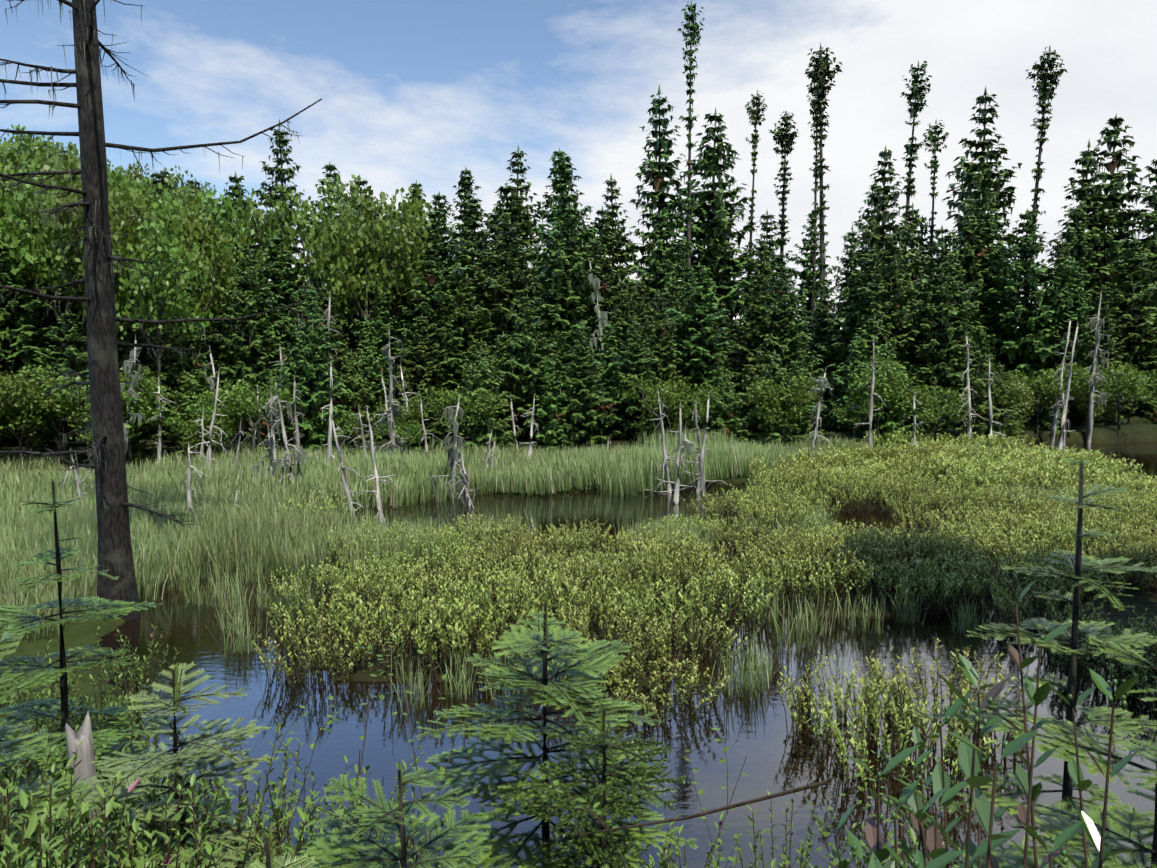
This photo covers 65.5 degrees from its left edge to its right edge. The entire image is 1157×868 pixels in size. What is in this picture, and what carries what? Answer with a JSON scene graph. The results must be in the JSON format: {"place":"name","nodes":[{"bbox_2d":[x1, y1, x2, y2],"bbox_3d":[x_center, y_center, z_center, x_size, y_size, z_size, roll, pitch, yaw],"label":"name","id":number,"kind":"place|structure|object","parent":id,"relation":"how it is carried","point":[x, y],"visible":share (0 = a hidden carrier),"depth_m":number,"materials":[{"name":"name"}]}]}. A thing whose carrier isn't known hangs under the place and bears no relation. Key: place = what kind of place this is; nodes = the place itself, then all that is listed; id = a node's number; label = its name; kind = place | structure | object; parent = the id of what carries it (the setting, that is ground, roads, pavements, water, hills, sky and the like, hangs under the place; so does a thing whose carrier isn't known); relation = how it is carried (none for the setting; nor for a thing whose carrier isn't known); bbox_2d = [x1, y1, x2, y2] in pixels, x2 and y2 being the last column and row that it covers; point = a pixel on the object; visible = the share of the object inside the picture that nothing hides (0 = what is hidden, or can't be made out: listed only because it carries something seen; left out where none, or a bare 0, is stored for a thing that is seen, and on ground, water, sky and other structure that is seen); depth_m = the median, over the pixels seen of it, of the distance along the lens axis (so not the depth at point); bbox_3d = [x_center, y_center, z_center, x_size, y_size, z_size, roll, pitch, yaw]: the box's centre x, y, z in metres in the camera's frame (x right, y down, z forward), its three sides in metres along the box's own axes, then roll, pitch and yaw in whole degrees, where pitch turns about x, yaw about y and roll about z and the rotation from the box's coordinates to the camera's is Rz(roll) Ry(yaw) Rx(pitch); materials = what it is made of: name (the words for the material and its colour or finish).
{"place":"outdoors","nodes":[
{"label":"outdoors","id":0,"kind":"place"},
{"bbox_2d":[0,287,1156,832],"bbox_3d":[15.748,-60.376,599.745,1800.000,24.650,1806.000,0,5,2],"label":"ground","id":1,"kind":"structure","parent":0,"point":[1136,429],"depth_m":11.38,"materials":[{"name":"brown soil"}]},
{"bbox_2d":[65,712,101,848],"bbox_3d":[-2.207,1.796,4.052,0.160,1.126,0.115,-6,8,-49],"label":"broken tree stump","id":2,"kind":"object","parent":1,"relation":"on","point":[84,768],"visible":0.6,"depth_m":3.97,"materials":[{"name":"grey wood"}]},
{"bbox_2d":[0,0,321,621],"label":"spruce tree","id":3,"kind":"object","parent":1,"relation":"on","point":[113,505],"visible":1,"depth_m":10.79,"materials":[{"name":"brown plant"}]},
{"bbox_2d":[0,623,1029,867],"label":"heath shrubs","id":4,"kind":"object","parent":1,"relation":"on","point":[40,845],"visible":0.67,"depth_m":3.59,"materials":[{"name":"green plant"}]},
{"bbox_2d":[151,617,945,867],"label":"twigs","id":5,"kind":"object","parent":1,"relation":"on","point":[289,815],"visible":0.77,"depth_m":2.98,"materials":[{"name":"brown wood"}]},
{"bbox_2d":[0,426,1144,712],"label":"sedge grass","id":6,"kind":"structure","parent":1,"relation":"on","point":[268,536],"depth_m":15.74,"materials":[{"name":"green plant"}]},
{"bbox_2d":[0,0,1156,465],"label":"conifer trees","id":7,"kind":"object","parent":1,"relation":"on","point":[502,320],"visible":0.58,"depth_m":33.87,"materials":[{"name":"green plant"}]},
{"bbox_2d":[0,457,1156,867],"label":"young fir trees","id":8,"kind":"object","parent":1,"relation":"on","point":[538,799],"visible":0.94,"depth_m":3.58,"materials":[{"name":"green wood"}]},
{"bbox_2d":[0,124,1156,466],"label":"deciduous trees","id":9,"kind":"object","parent":1,"relation":"on","point":[366,252],"visible":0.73,"depth_m":28.45,"materials":[{"name":"green plant"}]},
{"bbox_2d":[55,259,1135,522],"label":"dead tree snags","id":10,"kind":"object","parent":1,"relation":"on","point":[391,415],"visible":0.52,"depth_m":22.48,"materials":[{"name":"grey wood"}]},
{"bbox_2d":[210,428,1156,808],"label":"low shrubs","id":11,"kind":"object","parent":1,"relation":"on","point":[890,472],"visible":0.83,"depth_m":11.81,"materials":[{"name":"green plant"}]},
{"bbox_2d":[808,581,1138,867],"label":"plant","id":12,"kind":"object","parent":1,"relation":"on","point":[938,855],"visible":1,"depth_m":1.97,"materials":[{"name":"green plant"}]},
{"bbox_2d":[0,0,1156,328],"label":"sky","id":13,"kind":"structure","parent":0,"point":[427,92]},
{"bbox_2d":[92,442,1156,867],"bbox_3d":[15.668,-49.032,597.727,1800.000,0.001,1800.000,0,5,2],"label":"water","id":14,"kind":"structure","parent":0,"point":[764,740],"depth_m":8.19,"materials":[{"name":"blue liquid"}]}
]}

